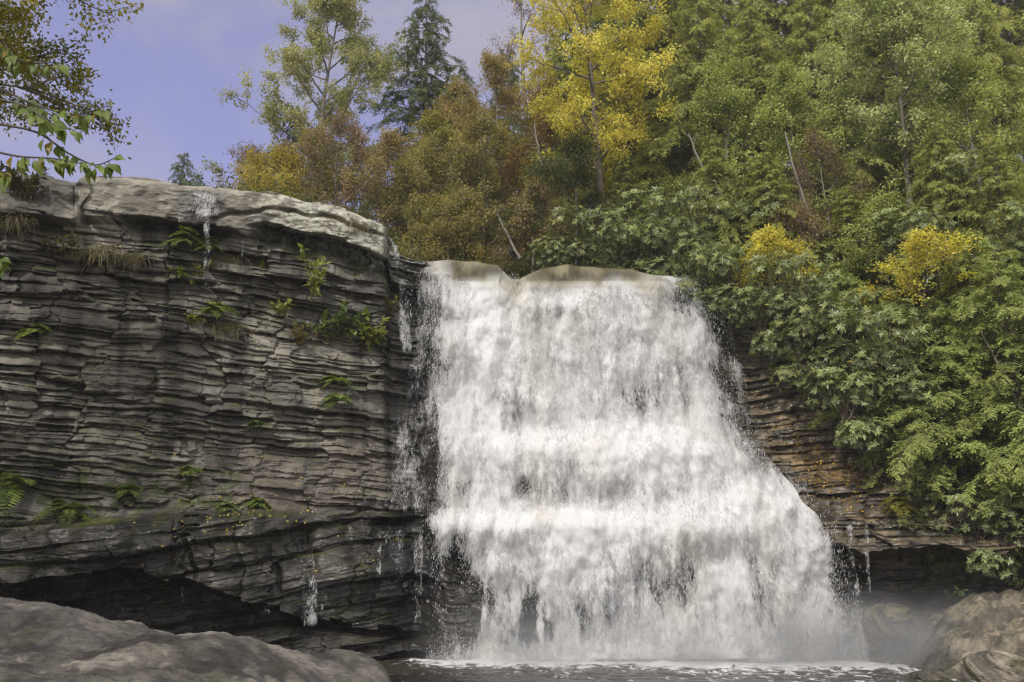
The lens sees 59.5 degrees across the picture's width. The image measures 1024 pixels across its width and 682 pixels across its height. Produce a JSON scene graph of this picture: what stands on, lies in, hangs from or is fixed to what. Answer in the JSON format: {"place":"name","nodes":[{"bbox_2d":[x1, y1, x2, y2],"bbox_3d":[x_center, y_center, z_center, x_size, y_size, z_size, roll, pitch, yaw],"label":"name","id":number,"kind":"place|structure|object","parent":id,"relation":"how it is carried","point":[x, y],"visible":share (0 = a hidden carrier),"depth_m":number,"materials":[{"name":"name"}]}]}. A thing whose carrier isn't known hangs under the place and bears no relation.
{"place":"outdoors","nodes":[
{"label":"outdoors","id":0,"kind":"place"},
{"bbox_2d":[0,0,149,159],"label":"tree","id":1,"kind":"object","parent":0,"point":[21,12],"visible":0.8,"depth_m":15.98,"materials":[{"name":"green plant"}]},
{"bbox_2d":[0,0,1021,269],"label":"sky","id":2,"kind":"structure","parent":0,"point":[163,69],"materials":[{"name":"blue"}]},
{"bbox_2d":[0,174,1023,660],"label":"cliff","id":3,"kind":"structure","parent":0,"point":[104,370],"depth_m":33.45,"materials":[{"name":"stone"}]},
{"bbox_2d":[0,472,36,517],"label":"fern","id":4,"kind":"object","parent":3,"relation":"on","point":[17,483],"visible":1,"depth_m":30.07,"materials":[{"name":"green plant"}]},
{"bbox_2d":[0,207,39,242],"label":"grass tuft","id":5,"kind":"object","parent":3,"relation":"on","point":[12,221],"visible":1,"depth_m":32.90,"materials":[{"name":"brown plant"}]},
{"bbox_2d":[0,158,49,200],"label":"rock plant","id":6,"kind":"object","parent":3,"relation":"on","point":[32,182],"visible":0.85,"depth_m":33.10,"materials":[{"name":"green plant"}]},
{"bbox_2d":[39,228,83,260],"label":"rock plant","id":7,"kind":"object","parent":3,"relation":"on","point":[63,249],"visible":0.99,"depth_m":33.33,"materials":[{"name":"green plant"}]},
{"bbox_2d":[28,498,100,527],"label":"fern","id":8,"kind":"object","parent":3,"relation":"on","point":[60,503],"visible":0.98,"depth_m":30.10,"materials":[{"name":"green plant"}]},
{"bbox_2d":[64,244,137,270],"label":"grass tuft","id":9,"kind":"object","parent":3,"relation":"on","point":[105,248],"visible":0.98,"depth_m":33.60,"materials":[{"name":"brown plant"}]},
{"bbox_2d":[159,225,205,247],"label":"fern","id":10,"kind":"object","parent":3,"relation":"on","point":[186,233],"visible":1,"depth_m":34.92,"materials":[{"name":"green plant"}]},
{"bbox_2d":[297,243,331,301],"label":"rock plant","id":11,"kind":"object","parent":3,"relation":"on","point":[313,280],"visible":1,"depth_m":36.23,"materials":[{"name":"green plant"}]},
{"bbox_2d":[291,299,369,340],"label":"rock plant","id":12,"kind":"object","parent":3,"relation":"on","point":[337,322],"visible":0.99,"depth_m":36.59,"materials":[{"name":"green plant"}]},
{"bbox_2d":[343,316,390,351],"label":"rock plant","id":13,"kind":"object","parent":3,"relation":"on","point":[366,332],"visible":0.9,"depth_m":36.81,"materials":[{"name":"green plant"}]},
{"bbox_2d":[396,259,915,666],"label":"waterfall","id":14,"kind":"structure","parent":3,"relation":"on","point":[667,484],"depth_m":33.57,"materials":[{"name":"white liquid"}]},
{"bbox_2d":[667,228,744,308],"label":"rhododendron","id":15,"kind":"object","parent":3,"relation":"on","point":[693,253],"visible":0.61,"depth_m":39.00,"materials":[{"name":"green plant"}]},
{"bbox_2d":[719,280,796,362],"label":"rhododendron","id":16,"kind":"object","parent":3,"relation":"on","point":[776,340],"visible":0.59,"depth_m":36.74,"materials":[{"name":"green plant"}]},
{"bbox_2d":[741,244,867,356],"bbox_3d":[11.664,-1.305,35.646,4.120,4.582,4.634,-10,-19,32],"label":"rhododendron","id":17,"kind":"object","parent":3,"relation":"on","point":[797,293],"visible":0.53,"depth_m":35.52,"materials":[{"name":"green plant"}]},
{"bbox_2d":[760,298,863,400],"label":"rhododendron","id":18,"kind":"object","parent":3,"relation":"on","point":[806,367],"visible":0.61,"depth_m":34.70,"materials":[{"name":"green plant"}]},
{"bbox_2d":[730,325,917,530],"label":"fallen leaves","id":19,"kind":"object","parent":3,"relation":"on","point":[830,490],"visible":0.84,"depth_m":34.73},
{"bbox_2d":[795,359,899,457],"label":"rhododendron","id":20,"kind":"object","parent":3,"relation":"on","point":[868,428],"visible":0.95,"depth_m":33.02,"materials":[{"name":"green plant"}]},
{"bbox_2d":[793,285,903,391],"bbox_3d":[13.354,0.353,35.730,4.238,4.311,5.817,-5,-17,18],"label":"rhododendron","id":21,"kind":"object","parent":3,"relation":"on","point":[830,309],"visible":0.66,"depth_m":34.29,"materials":[{"name":"green plant"}]},
{"bbox_2d":[821,298,957,420],"bbox_3d":[13.954,0.842,33.042,3.941,4.383,4.433,-13,-20,38],"label":"rhododendron","id":22,"kind":"object","parent":3,"relation":"on","point":[910,383],"visible":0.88,"depth_m":32.79,"materials":[{"name":"green plant"}]},
{"bbox_2d":[807,285,984,471],"bbox_3d":[14.888,1.585,35.702,6.542,8.001,5.963,-4,-16,15],"label":"hemlock tree","id":23,"kind":"object","parent":3,"relation":"on","point":[903,326],"visible":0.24,"depth_m":34.98,"materials":[{"name":"green plant"}]},
{"bbox_2d":[878,494,923,519],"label":"fern","id":24,"kind":"object","parent":3,"relation":"on","point":[901,499],"visible":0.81,"depth_m":31.96,"materials":[{"name":"green plant"}]},
{"bbox_2d":[885,468,955,531],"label":"rhododendron","id":25,"kind":"object","parent":3,"relation":"on","point":[919,492],"visible":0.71,"depth_m":31.63,"materials":[{"name":"green plant"}]},
{"bbox_2d":[851,223,993,342],"bbox_3d":[16.428,-1.954,34.794,5.271,4.274,5.377,1,-16,-3],"label":"yellow bush","id":26,"kind":"object","parent":3,"relation":"on","point":[916,246],"visible":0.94,"depth_m":33.79,"materials":[{"name":"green plant"}]},
{"bbox_2d":[853,296,1023,501],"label":"hemlock tree","id":27,"kind":"object","parent":3,"relation":"on","point":[916,449],"visible":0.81,"depth_m":32.16,"materials":[{"name":"green plant"}]},
{"bbox_2d":[924,550,979,582],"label":"rhododendron","id":28,"kind":"object","parent":3,"relation":"on","point":[958,564],"visible":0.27,"depth_m":32.57,"materials":[{"name":"green plant"}]},
{"bbox_2d":[908,230,1023,449],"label":"hemlock tree","id":29,"kind":"object","parent":3,"relation":"on","point":[954,304],"visible":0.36,"depth_m":33.66,"materials":[{"name":"green plant"}]},
{"bbox_2d":[919,248,1023,518],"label":"hemlock tree","id":30,"kind":"object","parent":3,"relation":"on","point":[1013,370],"visible":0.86,"depth_m":31.43,"materials":[{"name":"green plant"}]},
{"bbox_2d":[922,485,1023,582],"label":"rhododendron","id":31,"kind":"object","parent":3,"relation":"on","point":[993,560],"visible":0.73,"depth_m":30.17,"materials":[{"name":"green plant"}]},
{"bbox_2d":[983,477,1023,556],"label":"rhododendron","id":32,"kind":"object","parent":3,"relation":"on","point":[1006,511],"visible":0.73,"depth_m":29.39,"materials":[{"name":"green plant"}]},
{"bbox_2d":[376,657,1009,681],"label":"pool water","id":33,"kind":"structure","parent":0,"point":[407,669],"depth_m":26.76,"materials":[{"name":"grey liquid"}]},
{"bbox_2d":[0,597,175,652],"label":"boulder","id":34,"kind":"object","parent":33,"relation":"in","point":[34,626],"visible":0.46,"depth_m":13.30,"materials":[{"name":"stone"}]},
{"bbox_2d":[0,631,390,681],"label":"boulder","id":35,"kind":"object","parent":33,"relation":"in","point":[210,656],"visible":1,"depth_m":11.19,"materials":[{"name":"stone"}]},
{"bbox_2d":[903,669,960,679],"bbox_3d":[11.823,9.342,24.561,2.080,0.674,1.300,0,-16,0],"label":"boulder","id":36,"kind":"object","parent":33,"relation":"in","point":[935,674],"visible":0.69,"depth_m":24.28,"materials":[{"name":"stone"}]},
{"bbox_2d":[869,588,1023,669],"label":"boulder","id":37,"kind":"object","parent":33,"relation":"in","point":[935,645],"visible":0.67,"depth_m":28.45,"materials":[{"name":"stone"}]},
{"bbox_2d":[862,603,915,647],"bbox_3d":[12.807,9.654,30.398,1.667,1.453,1.692,0,-16,0],"label":"boulder","id":38,"kind":"object","parent":37,"relation":"on","point":[879,627],"visible":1,"depth_m":29.91,"materials":[{"name":"stone"}]},
{"bbox_2d":[950,650,1023,681],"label":"boulder","id":39,"kind":"object","parent":33,"relation":"in","point":[987,666],"visible":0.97,"depth_m":23.94,"materials":[{"name":"stone"}]},
{"bbox_2d":[753,170,1023,328],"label":"hillside","id":40,"kind":"structure","parent":0,"point":[927,292],"depth_m":42.84,"materials":[{"name":"plant"}]},
{"bbox_2d":[166,151,196,185],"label":"spruce tree","id":41,"kind":"object","parent":40,"relation":"on","point":[179,175],"visible":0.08,"depth_m":68.04,"materials":[{"name":"green plant"}]},
{"bbox_2d":[204,139,319,194],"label":"autumn bush","id":42,"kind":"object","parent":40,"relation":"on","point":[242,154],"visible":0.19,"depth_m":51.29,"materials":[{"name":"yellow plant"}]},
{"bbox_2d":[223,141,321,201],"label":"autumn bush","id":43,"kind":"object","parent":40,"relation":"on","point":[282,159],"visible":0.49,"depth_m":46.54,"materials":[{"name":"yellow plant"}]},
{"bbox_2d":[229,120,374,210],"bbox_3d":[-11.324,-7.445,49.951,8.690,11.313,5.731,9,-18,-28],"label":"autumn bush","id":44,"kind":"object","parent":40,"relation":"on","point":[325,166],"visible":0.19,"depth_m":49.63,"materials":[{"name":"yellow plant"}]},
{"bbox_2d":[198,0,410,217],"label":"autumn tree","id":45,"kind":"object","parent":40,"relation":"on","point":[341,12],"visible":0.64,"depth_m":55.79,"materials":[{"name":"green plant"}]},
{"bbox_2d":[272,107,413,239],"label":"autumn tree","id":46,"kind":"object","parent":40,"relation":"on","point":[337,123],"visible":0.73,"depth_m":47.77,"materials":[{"name":"brown plant"}]},
{"bbox_2d":[317,124,426,253],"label":"autumn tree","id":47,"kind":"object","parent":40,"relation":"on","point":[394,137],"visible":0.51,"depth_m":48.30,"materials":[{"name":"brown plant"}]},
{"bbox_2d":[339,0,498,259],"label":"spruce tree","id":48,"kind":"object","parent":40,"relation":"on","point":[424,96],"visible":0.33,"depth_m":58.55,"materials":[{"name":"green plant"}]},
{"bbox_2d":[345,103,495,260],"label":"autumn tree","id":49,"kind":"object","parent":40,"relation":"on","point":[437,123],"visible":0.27,"depth_m":51.54,"materials":[{"name":"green plant"}]},
{"bbox_2d":[349,126,501,261],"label":"autumn tree","id":50,"kind":"object","parent":40,"relation":"on","point":[412,168],"visible":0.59,"depth_m":47.24,"materials":[{"name":"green plant"}]},
{"bbox_2d":[394,184,515,277],"bbox_3d":[-3.147,-4.480,44.710,6.762,6.943,6.344,0,-16,0],"label":"autumn bush","id":51,"kind":"object","parent":40,"relation":"on","point":[452,203],"visible":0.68,"depth_m":44.20,"materials":[{"name":"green plant"}]},
{"bbox_2d":[400,73,529,276],"bbox_3d":[-3.209,-7.699,52.373,8.968,16.604,9.914,0,-16,0],"label":"autumn tree","id":52,"kind":"object","parent":40,"relation":"on","point":[446,105],"visible":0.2,"depth_m":52.93,"materials":[{"name":"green plant"}]},
{"bbox_2d":[409,107,572,276],"bbox_3d":[-1.676,-6.642,48.794,9.906,13.056,8.634,9,-18,-28],"label":"autumn tree","id":53,"kind":"object","parent":40,"relation":"on","point":[482,129],"visible":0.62,"depth_m":48.09,"materials":[{"name":"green plant"}]},
{"bbox_2d":[424,47,573,272],"bbox_3d":[-0.809,-9.017,53.873,9.158,20.270,8.548,-11,-19,33],"label":"autumn tree","id":54,"kind":"object","parent":40,"relation":"on","point":[494,64],"visible":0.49,"depth_m":55.98,"materials":[{"name":"brown plant"}]},
{"bbox_2d":[482,44,527,277],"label":"tree","id":55,"kind":"object","parent":40,"relation":"on","point":[514,77],"visible":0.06,"depth_m":65.11,"materials":[{"name":"green plant"}]},
{"bbox_2d":[477,0,566,256],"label":"autumn tree","id":56,"kind":"object","parent":40,"relation":"on","point":[520,5],"visible":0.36,"depth_m":61.27,"materials":[{"name":"green plant"}]},
{"bbox_2d":[469,175,582,278],"bbox_3d":[1.585,-4.504,45.040,6.859,8.044,5.854,-14,-21,40],"label":"autumn bush","id":57,"kind":"object","parent":40,"relation":"on","point":[528,218],"visible":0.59,"depth_m":44.42,"materials":[{"name":"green plant"}]},
{"bbox_2d":[477,74,596,276],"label":"autumn tree","id":58,"kind":"object","parent":40,"relation":"on","point":[543,135],"visible":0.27,"depth_m":52.73,"materials":[{"name":"brown plant"}]},
{"bbox_2d":[523,233,585,270],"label":"rhododendron","id":59,"kind":"object","parent":40,"relation":"on","point":[549,259],"visible":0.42,"depth_m":41.69,"materials":[{"name":"green plant"}]},
{"bbox_2d":[459,28,664,278],"bbox_3d":[3.262,-10.153,58.165,16.118,23.624,15.777,-1,-16,4],"label":"autumn tree","id":60,"kind":"object","parent":40,"relation":"on","point":[555,54],"visible":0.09,"depth_m":57.85,"materials":[{"name":"green plant"}]},
{"bbox_2d":[493,129,646,278],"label":"autumn tree","id":61,"kind":"object","parent":40,"relation":"on","point":[576,152],"visible":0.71,"depth_m":44.68,"materials":[{"name":"green plant"}]},
{"bbox_2d":[543,203,632,268],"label":"rhododendron","id":62,"kind":"object","parent":40,"relation":"on","point":[589,243],"visible":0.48,"depth_m":41.05,"materials":[{"name":"green plant"}]},
{"bbox_2d":[503,0,681,258],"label":"autumn tree","id":63,"kind":"object","parent":40,"relation":"on","point":[575,104],"visible":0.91,"depth_m":47.67,"materials":[{"name":"yellow plant"}]},
{"bbox_2d":[497,0,696,272],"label":"autumn tree","id":64,"kind":"object","parent":40,"relation":"on","point":[656,167],"visible":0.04,"depth_m":57.88,"materials":[{"name":"green plant"}]},
{"bbox_2d":[183,160,1022,330],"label":"undergrowth","id":65,"kind":"object","parent":40,"relation":"on","point":[307,197],"visible":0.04,"depth_m":39.70,"materials":[{"name":"green plant"}]},
{"bbox_2d":[592,149,663,269],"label":"hemlock tree","id":66,"kind":"object","parent":40,"relation":"on","point":[624,175],"visible":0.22,"depth_m":47.93,"materials":[{"name":"green plant"}]},
{"bbox_2d":[590,206,677,274],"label":"rhododendron","id":67,"kind":"object","parent":40,"relation":"on","point":[624,258],"visible":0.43,"depth_m":41.16,"materials":[{"name":"green plant"}]},
{"bbox_2d":[514,0,769,217],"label":"hemlock tree","id":68,"kind":"object","parent":40,"relation":"on","point":[648,10],"visible":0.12,"depth_m":57.24,"materials":[{"name":"green plant"}]},
{"bbox_2d":[601,183,683,264],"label":"rhododendron","id":69,"kind":"object","parent":40,"relation":"on","point":[657,211],"visible":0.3,"depth_m":44.78,"materials":[{"name":"green plant"}]},
{"bbox_2d":[618,212,705,289],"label":"rhododendron","id":70,"kind":"object","parent":40,"relation":"on","point":[660,266],"visible":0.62,"depth_m":40.34,"materials":[{"name":"green plant"}]},
{"bbox_2d":[622,95,701,274],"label":"hemlock tree","id":71,"kind":"object","parent":40,"relation":"on","point":[645,159],"visible":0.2,"depth_m":51.56,"materials":[{"name":"green plant"}]},
{"bbox_2d":[642,180,744,276],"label":"rhododendron","id":72,"kind":"object","parent":40,"relation":"on","point":[692,217],"visible":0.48,"depth_m":41.04,"materials":[{"name":"green plant"}]},
{"bbox_2d":[632,0,787,175],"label":"hemlock tree","id":73,"kind":"object","parent":40,"relation":"on","point":[721,31],"visible":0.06,"depth_m":60.65,"materials":[{"name":"green plant"}]},
{"bbox_2d":[651,50,792,242],"bbox_3d":[10.630,-9.089,46.084,7.284,14.676,8.563,-6,-17,21],"label":"autumn tree","id":74,"kind":"object","parent":40,"relation":"on","point":[726,80],"visible":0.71,"depth_m":47.19,"materials":[{"name":"green plant"}]},
{"bbox_2d":[635,0,812,270],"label":"hemlock tree","id":75,"kind":"object","parent":40,"relation":"on","point":[684,92],"visible":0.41,"depth_m":51.19,"materials":[{"name":"green plant"}]},
{"bbox_2d":[675,130,779,290],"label":"hemlock tree","id":76,"kind":"object","parent":40,"relation":"on","point":[714,151],"visible":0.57,"depth_m":42.69,"materials":[{"name":"green plant"}]},
{"bbox_2d":[688,241,775,331],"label":"rhododendron","id":77,"kind":"object","parent":40,"relation":"on","point":[723,271],"visible":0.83,"depth_m":37.77,"materials":[{"name":"green plant"}]},
{"bbox_2d":[651,0,838,186],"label":"hemlock tree","id":78,"kind":"object","parent":40,"relation":"on","point":[741,7],"visible":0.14,"depth_m":63.12,"materials":[{"name":"green plant"}]},
{"bbox_2d":[699,181,794,277],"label":"rhododendron","id":79,"kind":"object","parent":40,"relation":"on","point":[749,203],"visible":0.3,"depth_m":41.88,"materials":[{"name":"green plant"}]},
{"bbox_2d":[687,6,850,228],"bbox_3d":[14.211,-11.648,51.217,9.013,17.293,8.734,-7,-17,22],"label":"hemlock tree","id":80,"kind":"object","parent":40,"relation":"on","point":[754,42],"visible":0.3,"depth_m":51.85,"materials":[{"name":"green plant"}]},
{"bbox_2d":[717,222,820,313],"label":"yellow bush","id":81,"kind":"object","parent":40,"relation":"on","point":[768,241],"visible":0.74,"depth_m":37.77,"materials":[{"name":"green plant"}]},
{"bbox_2d":[726,152,826,294],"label":"hemlock tree","id":82,"kind":"object","parent":40,"relation":"on","point":[764,188],"visible":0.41,"depth_m":42.02,"materials":[{"name":"green plant"}]},
{"bbox_2d":[720,56,864,281],"bbox_3d":[13.665,-8.073,45.681,7.419,13.336,7.494,0,-16,0],"label":"autumn tree","id":83,"kind":"object","parent":40,"relation":"on","point":[787,97],"visible":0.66,"depth_m":45.15,"materials":[{"name":"green plant"}]},
{"bbox_2d":[759,196,853,294],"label":"autumn bush","id":84,"kind":"object","parent":40,"relation":"on","point":[800,226],"visible":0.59,"depth_m":40.81,"materials":[{"name":"brown plant"}]},
{"bbox_2d":[723,0,910,184],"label":"hemlock tree","id":85,"kind":"object","parent":40,"relation":"on","point":[774,45],"visible":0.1,"depth_m":63.46,"materials":[{"name":"green plant"}]},
{"bbox_2d":[781,124,898,267],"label":"autumn tree","id":86,"kind":"object","parent":40,"relation":"on","point":[815,147],"visible":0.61,"depth_m":43.10,"materials":[{"name":"brown plant"}]},
{"bbox_2d":[765,0,916,251],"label":"hemlock tree","id":87,"kind":"object","parent":40,"relation":"on","point":[809,31],"visible":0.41,"depth_m":50.91,"materials":[{"name":"green plant"}]},
{"bbox_2d":[768,261,924,397],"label":"hemlock tree","id":88,"kind":"object","parent":40,"relation":"on","point":[853,281],"visible":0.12,"depth_m":37.71,"materials":[{"name":"green plant"}]},
{"bbox_2d":[802,185,904,301],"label":"hemlock tree","id":89,"kind":"object","parent":40,"relation":"on","point":[842,201],"visible":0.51,"depth_m":40.74,"materials":[{"name":"green plant"}]},
{"bbox_2d":[777,0,933,185],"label":"hemlock tree","id":90,"kind":"object","parent":40,"relation":"on","point":[874,51],"visible":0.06,"depth_m":62.09,"materials":[{"name":"green plant"}]},
{"bbox_2d":[785,0,995,222],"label":"autumn tree","id":91,"kind":"object","parent":40,"relation":"on","point":[881,23],"visible":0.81,"depth_m":46.80,"materials":[{"name":"green plant"}]},
{"bbox_2d":[851,95,929,221],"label":"hemlock tree","id":92,"kind":"object","parent":40,"relation":"on","point":[894,170],"visible":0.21,"depth_m":51.27,"materials":[{"name":"green plant"}]},
{"bbox_2d":[829,181,955,307],"bbox_3d":[16.412,-3.518,39.687,5.513,7.079,5.680,0,-16,0],"label":"autumn bush","id":93,"kind":"object","parent":40,"relation":"on","point":[883,201],"visible":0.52,"depth_m":39.29,"materials":[{"name":"green plant"}]},
{"bbox_2d":[857,200,956,294],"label":"rhododendron","id":94,"kind":"object","parent":40,"relation":"on","point":[924,214],"visible":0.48,"depth_m":38.49,"materials":[{"name":"green plant"}]},
{"bbox_2d":[880,51,1023,254],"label":"autumn tree","id":95,"kind":"object","parent":40,"relation":"on","point":[985,97],"visible":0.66,"depth_m":44.03,"materials":[{"name":"green plant"}]},
{"bbox_2d":[881,0,1023,211],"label":"hemlock tree","id":96,"kind":"object","parent":40,"relation":"on","point":[907,109],"visible":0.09,"depth_m":51.19,"materials":[{"name":"green plant"}]},
{"bbox_2d":[887,0,1023,168],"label":"hemlock tree","id":97,"kind":"object","parent":40,"relation":"on","point":[1003,11],"visible":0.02,"depth_m":61.12,"materials":[{"name":"green plant"}]},
{"bbox_2d":[901,121,1010,297],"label":"hemlock tree","id":98,"kind":"object","parent":40,"relation":"on","point":[958,203],"visible":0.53,"depth_m":40.21,"materials":[{"name":"green plant"}]},
{"bbox_2d":[904,145,1018,240],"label":"rhododendron","id":99,"kind":"object","parent":40,"relation":"on","point":[967,159],"visible":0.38,"depth_m":39.94,"materials":[{"name":"green plant"}]},
{"bbox_2d":[942,138,1023,300],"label":"hemlock tree","id":100,"kind":"object","parent":40,"relation":"on","point":[997,189],"visible":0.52,"depth_m":38.69,"materials":[{"name":"green plant"}]},
{"bbox_2d":[947,0,1023,224],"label":"hemlock tree","id":101,"kind":"object","parent":40,"relation":"on","point":[998,48],"visible":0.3,"depth_m":50.58,"materials":[{"name":"green plant"}]},
{"bbox_2d":[947,0,1023,158],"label":"hemlock tree","id":102,"kind":"object","parent":40,"relation":"on","point":[1016,20],"visible":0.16,"depth_m":59.92,"materials":[{"name":"green plant"}]},
{"bbox_2d":[974,200,1023,299],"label":"rhododendron","id":103,"kind":"object","parent":40,"relation":"on","point":[1016,242],"visible":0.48,"depth_m":35.75,"materials":[{"name":"green plant"}]},
{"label":"bank tree","id":104,"kind":"object","parent":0,"visible":0},
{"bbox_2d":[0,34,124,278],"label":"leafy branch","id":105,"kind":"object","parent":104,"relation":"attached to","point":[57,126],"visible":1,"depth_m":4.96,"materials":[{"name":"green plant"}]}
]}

